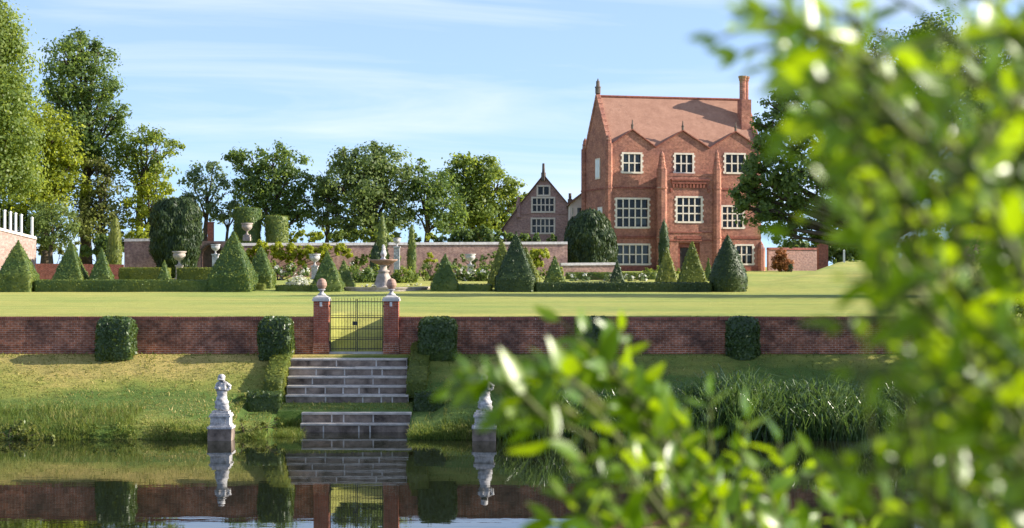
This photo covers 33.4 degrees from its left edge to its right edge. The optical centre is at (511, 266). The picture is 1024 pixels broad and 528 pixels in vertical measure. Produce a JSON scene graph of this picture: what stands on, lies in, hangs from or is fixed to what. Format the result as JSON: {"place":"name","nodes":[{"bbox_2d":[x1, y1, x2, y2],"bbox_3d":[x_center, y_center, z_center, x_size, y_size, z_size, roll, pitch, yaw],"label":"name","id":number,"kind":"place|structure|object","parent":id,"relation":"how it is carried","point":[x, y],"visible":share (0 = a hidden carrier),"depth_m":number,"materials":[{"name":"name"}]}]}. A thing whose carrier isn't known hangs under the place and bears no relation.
{"place":"outdoors","nodes":[
{"label":"outdoors","id":0,"kind":"place"},
{"bbox_2d":[0,351,985,438],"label":"lake bank","id":1,"kind":"structure","parent":0,"point":[687,373],"depth_m":68.28,"materials":[{"name":"green plant"}]},
{"bbox_2d":[0,418,55,440],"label":"waterside plant","id":2,"kind":"object","parent":1,"relation":"on","point":[24,434],"visible":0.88,"depth_m":62.16,"materials":[{"name":"green plant"}]},
{"bbox_2d":[94,315,138,361],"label":"box shrub","id":3,"kind":"object","parent":1,"relation":"on","point":[115,337],"visible":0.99,"depth_m":69.59,"materials":[{"name":"green plant"}]},
{"bbox_2d":[0,317,312,353],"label":"terrace wall","id":4,"kind":"structure","parent":1,"relation":"on","point":[155,335],"depth_m":71.00,"materials":[{"name":"brick"}]},
{"bbox_2d":[207,374,235,440],"bbox_3d":[-10.585,5.255,62.150,0.900,2.690,0.900,0,0,0],"label":"garden statue","id":5,"kind":"object","parent":1,"relation":"on","point":[221,427],"visible":1,"depth_m":61.81,"materials":[{"name":"stone"}]},
{"bbox_2d":[245,390,283,411],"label":"hedge","id":6,"kind":"object","parent":1,"relation":"on","point":[264,400],"visible":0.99,"depth_m":66.21,"materials":[{"name":"green plant"}]},
{"bbox_2d":[0,399,540,440],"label":"bank grass","id":7,"kind":"structure","parent":1,"relation":"on","point":[292,428],"depth_m":63.00,"materials":[{"name":"green plant"}]},
{"bbox_2d":[256,315,295,360],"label":"box shrub","id":8,"kind":"object","parent":1,"relation":"on","point":[275,334],"visible":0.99,"depth_m":69.58,"materials":[{"name":"green plant"}]},
{"bbox_2d":[262,344,294,394],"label":"hedge","id":9,"kind":"object","parent":1,"relation":"on","point":[276,375],"visible":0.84,"depth_m":68.03,"materials":[{"name":"green plant"}]},
{"bbox_2d":[312,295,329,353],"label":"gate pier","id":10,"kind":"structure","parent":1,"relation":"on","point":[321,324],"depth_m":70.84,"materials":[{"name":"red brick"}]},
{"bbox_2d":[329,297,356,351],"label":"iron gate","id":11,"kind":"structure","parent":10,"relation":"attached to","point":[353,324],"depth_m":71.10,"materials":[{"name":"black metal"}]},
{"bbox_2d":[286,358,408,402],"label":"stone steps","id":12,"kind":"structure","parent":1,"relation":"on","point":[367,380],"depth_m":68.32,"materials":[{"name":"grey stone"}]},
{"bbox_2d":[300,412,411,431],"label":"stone steps","id":13,"kind":"structure","parent":1,"relation":"on","point":[357,421],"depth_m":65.30,"materials":[{"name":"grey stone"}]},
{"bbox_2d":[382,295,400,353],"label":"gate pier","id":14,"kind":"structure","parent":1,"relation":"on","point":[390,324],"depth_m":70.84,"materials":[{"name":"red brick"}]},
{"bbox_2d":[357,297,382,351],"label":"iron gate","id":15,"kind":"structure","parent":14,"relation":"attached to","point":[374,328],"depth_m":71.10,"materials":[{"name":"black metal"}]},
{"bbox_2d":[406,341,429,397],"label":"hedge","id":16,"kind":"object","parent":1,"relation":"on","point":[417,376],"visible":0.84,"depth_m":68.05,"materials":[{"name":"green plant"}]},
{"bbox_2d":[413,390,445,411],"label":"hedge","id":17,"kind":"object","parent":1,"relation":"on","point":[423,402],"visible":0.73,"depth_m":66.21,"materials":[{"name":"green plant"}]},
{"bbox_2d":[417,315,458,361],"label":"box shrub","id":18,"kind":"object","parent":1,"relation":"on","point":[437,336],"visible":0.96,"depth_m":69.58,"materials":[{"name":"green plant"}]},
{"bbox_2d":[472,375,496,440],"bbox_3d":[-1.010,5.255,62.150,0.900,2.690,0.900,0,0,0],"label":"garden statue","id":19,"kind":"object","parent":1,"relation":"on","point":[484,402],"visible":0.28,"depth_m":61.78,"materials":[{"name":"stone"}]},
{"bbox_2d":[574,315,608,360],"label":"box shrub","id":20,"kind":"object","parent":1,"relation":"on","point":[595,329],"visible":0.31,"depth_m":69.60,"materials":[{"name":"green plant"}]},
{"bbox_2d":[399,316,1020,353],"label":"terrace wall","id":21,"kind":"structure","parent":1,"relation":"on","point":[659,335],"depth_m":71.00,"materials":[{"name":"brick"}]},
{"bbox_2d":[724,315,760,359],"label":"box shrub","id":22,"kind":"object","parent":1,"relation":"on","point":[742,336],"visible":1,"depth_m":69.69,"materials":[{"name":"green plant"}]},
{"bbox_2d":[490,364,1011,440],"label":"reeds","id":23,"kind":"object","parent":1,"relation":"on","point":[827,409],"visible":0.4,"depth_m":62.46,"materials":[{"name":"green plant"}]},
{"bbox_2d":[939,48,1023,343],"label":"tree","id":24,"kind":"object","parent":1,"relation":"on","point":[1017,305],"visible":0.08,"depth_m":67.94,"materials":[{"name":"green plant"}]},
{"bbox_2d":[0,260,1020,351],"bbox_3d":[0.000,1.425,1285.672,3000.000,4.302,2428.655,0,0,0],"label":"lawn","id":25,"kind":"structure","parent":0,"point":[819,292],"depth_m":91.67,"materials":[{"name":"green plant"}]},
{"bbox_2d":[0,209,36,268],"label":"stair wall","id":26,"kind":"structure","parent":25,"relation":"on","point":[9,238],"depth_m":132.20,"materials":[{"name":"brick"}]},
{"bbox_2d":[0,198,39,235],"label":"tree","id":27,"kind":"object","parent":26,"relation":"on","point":[18,221],"visible":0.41,"depth_m":146.28,"materials":[{"name":"green plant"}]},
{"bbox_2d":[0,240,39,291],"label":"pyramid topiary","id":28,"kind":"object","parent":25,"relation":"on","point":[18,272],"visible":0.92,"depth_m":114.28,"materials":[{"name":"green plant"}]},
{"bbox_2d":[0,0,63,217],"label":"tall tree","id":29,"kind":"object","parent":25,"relation":"on","point":[15,121],"visible":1,"depth_m":136.34,"materials":[{"name":"green plant"}]},
{"bbox_2d":[0,100,96,263],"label":"tall tree","id":30,"kind":"object","parent":25,"relation":"on","point":[64,164],"visible":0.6,"depth_m":145.04,"materials":[{"name":"green plant"}]},
{"bbox_2d":[24,199,83,263],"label":"tree","id":31,"kind":"object","parent":25,"relation":"on","point":[55,230],"visible":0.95,"depth_m":140.53,"materials":[{"name":"green plant"}]},
{"bbox_2d":[51,240,88,279],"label":"pyramid topiary","id":32,"kind":"object","parent":25,"relation":"on","point":[70,266],"visible":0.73,"depth_m":121.30,"materials":[{"name":"green plant"}]},
{"bbox_2d":[35,263,123,279],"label":"wall","id":33,"kind":"structure","parent":25,"relation":"on","point":[46,271],"depth_m":127.19,"materials":[{"name":"red brick"}]},
{"bbox_2d":[33,26,133,263],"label":"tall tree","id":34,"kind":"object","parent":25,"relation":"on","point":[72,68],"visible":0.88,"depth_m":147.97,"materials":[{"name":"green plant"}]},
{"bbox_2d":[62,156,134,258],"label":"tall tree","id":35,"kind":"object","parent":25,"relation":"on","point":[95,211],"visible":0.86,"depth_m":146.47,"materials":[{"name":"green plant"}]},
{"bbox_2d":[87,247,114,279],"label":"pyramid topiary","id":36,"kind":"object","parent":25,"relation":"on","point":[101,268],"visible":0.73,"depth_m":121.50,"materials":[{"name":"green plant"}]},
{"bbox_2d":[79,233,123,261],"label":"bush","id":37,"kind":"object","parent":25,"relation":"on","point":[100,241],"visible":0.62,"depth_m":140.71,"materials":[{"name":"green plant"}]},
{"bbox_2d":[107,215,122,264],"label":"column tree","id":38,"kind":"object","parent":25,"relation":"on","point":[115,250],"visible":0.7,"depth_m":129.68,"materials":[{"name":"green plant"}]},
{"bbox_2d":[33,279,207,291],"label":"parterre hedge","id":39,"kind":"object","parent":25,"relation":"on","point":[119,285],"visible":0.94,"depth_m":114.40,"materials":[{"name":"green plant"}]},
{"bbox_2d":[124,238,156,267],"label":"garden wall","id":40,"kind":"structure","parent":25,"relation":"on","point":[136,253],"depth_m":137.00,"materials":[{"name":"brown brick"}]},
{"bbox_2d":[118,267,170,279],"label":"parterre hedge","id":41,"kind":"object","parent":25,"relation":"on","point":[144,273],"visible":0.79,"depth_m":125.89,"materials":[{"name":"green plant"}]},
{"bbox_2d":[108,122,185,238],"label":"tall tree","id":42,"kind":"object","parent":25,"relation":"on","point":[154,164],"visible":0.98,"depth_m":147.97,"materials":[{"name":"green plant"}]},
{"bbox_2d":[118,172,176,233],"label":"tree","id":43,"kind":"object","parent":25,"relation":"on","point":[146,191],"visible":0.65,"depth_m":147.04,"materials":[{"name":"green plant"}]},
{"bbox_2d":[148,196,203,277],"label":"yew tree","id":44,"kind":"object","parent":25,"relation":"on","point":[176,224],"visible":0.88,"depth_m":132.62,"materials":[{"name":"green plant"}]},
{"bbox_2d":[176,267,211,279],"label":"parterre hedge","id":45,"kind":"object","parent":25,"relation":"on","point":[195,273],"visible":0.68,"depth_m":124.40,"materials":[{"name":"green plant"}]},
{"bbox_2d":[177,160,235,240],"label":"round tree","id":46,"kind":"object","parent":25,"relation":"on","point":[195,176],"visible":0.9,"depth_m":151.78,"materials":[{"name":"green plant"}]},
{"bbox_2d":[197,241,225,267],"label":"brick archway","id":47,"kind":"object","parent":25,"relation":"on","point":[205,258],"visible":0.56,"depth_m":137.83,"materials":[{"name":"red brick"}]},
{"bbox_2d":[208,198,243,240],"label":"tree","id":48,"kind":"object","parent":25,"relation":"on","point":[220,217],"visible":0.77,"depth_m":151.93,"materials":[{"name":"green plant"}]},
{"bbox_2d":[207,230,257,291],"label":"pyramid topiary","id":49,"kind":"object","parent":25,"relation":"on","point":[232,270],"visible":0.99,"depth_m":114.43,"materials":[{"name":"green plant"}]},
{"bbox_2d":[232,207,262,242],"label":"drum topiary","id":50,"kind":"object","parent":25,"relation":"on","point":[253,215],"visible":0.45,"depth_m":142.59,"materials":[{"name":"green plant"}]},
{"bbox_2d":[251,245,276,288],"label":"pyramid topiary","id":51,"kind":"object","parent":25,"relation":"on","point":[263,268],"visible":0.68,"depth_m":117.96,"materials":[{"name":"green plant"}]},
{"bbox_2d":[221,137,323,235],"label":"round tree","id":52,"kind":"object","parent":25,"relation":"on","point":[258,192],"visible":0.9,"depth_m":149.88,"materials":[{"name":"green plant"}]},
{"bbox_2d":[264,214,288,242],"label":"drum topiary","id":53,"kind":"object","parent":25,"relation":"on","point":[276,228],"visible":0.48,"depth_m":142.71,"materials":[{"name":"green plant"}]},
{"bbox_2d":[273,264,309,279],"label":"bush","id":54,"kind":"object","parent":25,"relation":"on","point":[278,270],"visible":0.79,"depth_m":127.92,"materials":[{"name":"green plant"}]},
{"bbox_2d":[245,239,353,273],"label":"wall vine","id":55,"kind":"object","parent":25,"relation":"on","point":[290,248],"depth_m":136.41,"materials":[{"name":"green plant"}]},
{"bbox_2d":[289,228,325,242],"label":"bush","id":56,"kind":"object","parent":25,"relation":"on","point":[317,235],"visible":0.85,"depth_m":144.21,"materials":[{"name":"green plant"}]},
{"bbox_2d":[309,251,345,291],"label":"pyramid topiary","id":57,"kind":"object","parent":25,"relation":"on","point":[327,271],"visible":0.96,"depth_m":114.86,"materials":[{"name":"green plant"}]},
{"bbox_2d":[338,260,355,286],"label":"pyramid topiary","id":58,"kind":"object","parent":25,"relation":"on","point":[346,275],"visible":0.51,"depth_m":118.17,"materials":[{"name":"green plant"}]},
{"bbox_2d":[308,170,404,242],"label":"round tree","id":59,"kind":"object","parent":25,"relation":"on","point":[346,227],"visible":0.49,"depth_m":150.92,"materials":[{"name":"green plant"}]},
{"bbox_2d":[327,227,393,242],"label":"bush","id":60,"kind":"object","parent":25,"relation":"on","point":[335,236],"visible":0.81,"depth_m":144.21,"materials":[{"name":"green plant"}]},
{"bbox_2d":[304,139,422,241],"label":"round tree","id":61,"kind":"object","parent":25,"relation":"on","point":[365,193],"visible":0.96,"depth_m":149.21,"materials":[{"name":"green plant"}]},
{"bbox_2d":[352,265,377,282],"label":"bush","id":62,"kind":"object","parent":25,"relation":"on","point":[367,276],"visible":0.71,"depth_m":123.64,"materials":[{"name":"green plant"}]},
{"bbox_2d":[376,211,389,269],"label":"column tree","id":63,"kind":"object","parent":25,"relation":"on","point":[382,237],"visible":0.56,"depth_m":131.75,"materials":[{"name":"green plant"}]},
{"bbox_2d":[344,244,429,291],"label":"stone fountain","id":64,"kind":"object","parent":25,"relation":"on","point":[383,275],"visible":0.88,"depth_m":117.29,"materials":[{"name":"beige stone"}]},
{"bbox_2d":[241,242,567,276],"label":"garden wall","id":65,"kind":"structure","parent":25,"relation":"on","point":[455,250],"depth_m":140.30,"materials":[{"name":"pink brick"}]},
{"bbox_2d":[390,265,419,282],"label":"bush","id":66,"kind":"object","parent":25,"relation":"on","point":[398,277],"visible":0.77,"depth_m":123.70,"materials":[{"name":"green plant"}]},
{"bbox_2d":[406,224,416,278],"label":"column tree","id":67,"kind":"object","parent":25,"relation":"on","point":[411,252],"visible":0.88,"depth_m":131.79,"materials":[{"name":"green plant"}]},
{"bbox_2d":[1,315,850,317],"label":"lawn edge grass","id":68,"kind":"structure","parent":25,"relation":"on","point":[420,316],"depth_m":71.58,"materials":[{"name":"green plant"}]},
{"bbox_2d":[400,157,470,241],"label":"round tree","id":69,"kind":"object","parent":25,"relation":"on","point":[436,192],"visible":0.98,"depth_m":150.05,"materials":[{"name":"green plant"}]},
{"bbox_2d":[430,253,458,290],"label":"pyramid topiary","id":70,"kind":"object","parent":25,"relation":"on","point":[445,278],"visible":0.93,"depth_m":115.30,"materials":[{"name":"green plant"}]},
{"bbox_2d":[414,224,508,241],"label":"bush","id":71,"kind":"object","parent":25,"relation":"on","point":[470,235],"visible":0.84,"depth_m":144.22,"materials":[{"name":"green plant"}]},
{"bbox_2d":[455,266,489,280],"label":"bush","id":72,"kind":"object","parent":25,"relation":"on","point":[478,273],"visible":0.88,"depth_m":125.75,"materials":[{"name":"green plant"}]},
{"bbox_2d":[458,283,492,290],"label":"parterre hedge","id":73,"kind":"object","parent":25,"relation":"on","point":[475,287],"visible":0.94,"depth_m":115.10,"materials":[{"name":"green plant"}]},
{"bbox_2d":[434,151,528,241],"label":"round tree","id":74,"kind":"object","parent":25,"relation":"on","point":[481,193],"visible":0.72,"depth_m":194.69,"materials":[{"name":"green plant"}]},
{"bbox_2d":[487,239,506,287],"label":"pyramid topiary","id":75,"kind":"object","parent":25,"relation":"on","point":[501,251],"visible":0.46,"depth_m":118.97,"materials":[{"name":"green plant"}]},
{"bbox_2d":[494,231,536,291],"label":"pyramid topiary","id":76,"kind":"object","parent":25,"relation":"on","point":[515,273],"visible":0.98,"depth_m":114.48,"materials":[{"name":"green plant"}]},
{"bbox_2d":[506,232,556,241],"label":"bush","id":77,"kind":"object","parent":25,"relation":"on","point":[523,237],"visible":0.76,"depth_m":144.33,"materials":[{"name":"green plant"}]},
{"bbox_2d":[502,163,571,241],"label":"gabled house","id":78,"kind":"structure","parent":25,"relation":"on","point":[541,209],"depth_m":176.00,"materials":[{"name":"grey brick"}]},
{"bbox_2d":[531,197,554,212],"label":"window","id":79,"kind":"structure","parent":78,"relation":"in","point":[538,204],"depth_m":176.39,"materials":[{"name":"beige stone"}]},
{"bbox_2d":[531,218,554,233],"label":"window","id":80,"kind":"structure","parent":78,"relation":"in","point":[538,225],"depth_m":176.19,"materials":[{"name":"beige stone"}]},
{"bbox_2d":[529,248,549,269],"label":"wall vine","id":81,"kind":"object","parent":25,"relation":"on","point":[535,253],"depth_m":137.70,"materials":[{"name":"green plant"}]},
{"bbox_2d":[544,256,564,282],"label":"pyramid topiary","id":82,"kind":"object","parent":25,"relation":"on","point":[554,274],"visible":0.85,"depth_m":122.49,"materials":[{"name":"green plant"}]},
{"bbox_2d":[560,262,615,275],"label":"wall","id":83,"kind":"structure","parent":25,"relation":"on","point":[593,267],"depth_m":140.47,"materials":[{"name":"beige brick"}]},
{"bbox_2d":[563,207,618,265],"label":"yew tree","id":84,"kind":"object","parent":25,"relation":"on","point":[590,235],"visible":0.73,"depth_m":144.41,"materials":[{"name":"green plant"}]},
{"bbox_2d":[565,272,656,279],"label":"flower bed","id":85,"kind":"object","parent":25,"relation":"on","point":[600,275],"visible":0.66,"depth_m":130.20,"materials":[{"name":"green plant"}]},
{"bbox_2d":[534,281,712,291],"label":"parterre hedge","id":86,"kind":"object","parent":25,"relation":"on","point":[565,286],"visible":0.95,"depth_m":114.40,"materials":[{"name":"green plant"}]},
{"bbox_2d":[658,220,669,265],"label":"column tree","id":87,"kind":"object","parent":25,"relation":"on","point":[664,243],"visible":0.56,"depth_m":147.70,"materials":[{"name":"green plant"}]},
{"bbox_2d":[655,247,676,282],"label":"pyramid topiary","id":88,"kind":"object","parent":25,"relation":"on","point":[666,272],"visible":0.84,"depth_m":122.48,"materials":[{"name":"green plant"}]},
{"bbox_2d":[581,76,764,270],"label":"brick mansion","id":89,"kind":"structure","parent":25,"relation":"on","point":[649,164],"depth_m":161.75,"materials":[{"name":"red brick"}]},
{"bbox_2d":[614,197,649,228],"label":"window","id":90,"kind":"structure","parent":89,"relation":"in","point":[629,213],"depth_m":160.94,"materials":[{"name":"glass"}]},
{"bbox_2d":[621,152,643,173],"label":"window","id":91,"kind":"structure","parent":89,"relation":"in","point":[630,161],"depth_m":160.66,"materials":[{"name":"glass"}]},
{"bbox_2d":[617,243,651,264],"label":"window","id":92,"kind":"structure","parent":89,"relation":"in","point":[628,254],"depth_m":160.74,"materials":[{"name":"beige stone"}]},
{"bbox_2d":[673,153,694,172],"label":"window","id":93,"kind":"structure","parent":89,"relation":"in","point":[681,161],"depth_m":162.00,"materials":[{"name":"glass"}]},
{"bbox_2d":[678,243,698,269],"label":"door","id":94,"kind":"structure","parent":89,"relation":"in","point":[682,247],"depth_m":161.13,"materials":[{"name":"brown wood"}]},
{"bbox_2d":[675,196,703,222],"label":"window","id":95,"kind":"structure","parent":89,"relation":"in","point":[687,207],"depth_m":161.45,"materials":[{"name":"glass"}]},
{"bbox_2d":[721,205,744,228],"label":"window","id":96,"kind":"structure","parent":89,"relation":"in","point":[728,219],"depth_m":163.23,"materials":[{"name":"beige stone"}]},
{"bbox_2d":[723,153,745,173],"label":"window","id":97,"kind":"structure","parent":89,"relation":"in","point":[731,161],"depth_m":163.67,"materials":[{"name":"beige stone"}]},
{"bbox_2d":[735,244,754,264],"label":"window","id":98,"kind":"structure","parent":89,"relation":"in","point":[743,250],"depth_m":163.47,"materials":[{"name":"beige stone"}]},
{"bbox_2d":[677,241,707,282],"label":"pyramid topiary","id":99,"kind":"object","parent":25,"relation":"on","point":[692,270],"visible":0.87,"depth_m":119.85,"materials":[{"name":"green plant"}]},
{"bbox_2d":[709,234,747,291],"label":"pyramid topiary","id":100,"kind":"object","parent":25,"relation":"on","point":[728,271],"visible":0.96,"depth_m":114.38,"materials":[{"name":"green plant"}]},
{"bbox_2d":[770,247,794,271],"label":"bush","id":101,"kind":"object","parent":25,"relation":"on","point":[780,261],"visible":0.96,"depth_m":157.63,"materials":[{"name":"orange plant"}]},
{"bbox_2d":[766,247,816,270],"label":"wall","id":102,"kind":"structure","parent":25,"relation":"on","point":[805,259],"depth_m":173.08,"materials":[{"name":"red brick"}]},
{"bbox_2d":[817,243,827,269],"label":"brick pillar","id":103,"kind":"structure","parent":25,"relation":"on","point":[822,255],"depth_m":160.00,"materials":[{"name":"red brick"}]},
{"bbox_2d":[777,239,899,263],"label":"bush","id":104,"kind":"object","parent":25,"relation":"on","point":[833,253],"visible":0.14,"depth_m":184.19,"materials":[{"name":"green plant"}]},
{"bbox_2d":[726,4,1003,277],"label":"oak tree","id":105,"kind":"object","parent":25,"relation":"on","point":[786,184],"visible":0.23,"depth_m":106.28,"materials":[{"name":"green plant"}]},
{"bbox_2d":[0,431,1023,527],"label":"lake water","id":106,"kind":"structure","parent":0,"point":[354,480],"depth_m":49.82,"materials":[{"name":"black liquid"}]},
{"bbox_2d":[0,0,1023,319],"label":"sky","id":107,"kind":"structure","parent":0,"point":[514,81],"materials":[{"name":"blue"}]},
{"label":"near bank","id":108,"kind":"structure","parent":0,"visible":0},
{"bbox_2d":[431,305,888,527],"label":"leafy shrub","id":109,"kind":"object","parent":108,"relation":"on","point":[682,463],"visible":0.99,"depth_m":3.17,"materials":[{"name":"green plant"}]},
{"bbox_2d":[686,0,1023,527],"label":"leafy shrub","id":110,"kind":"object","parent":108,"relation":"on","point":[970,404],"visible":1,"depth_m":1.97,"materials":[{"name":"green plant"}]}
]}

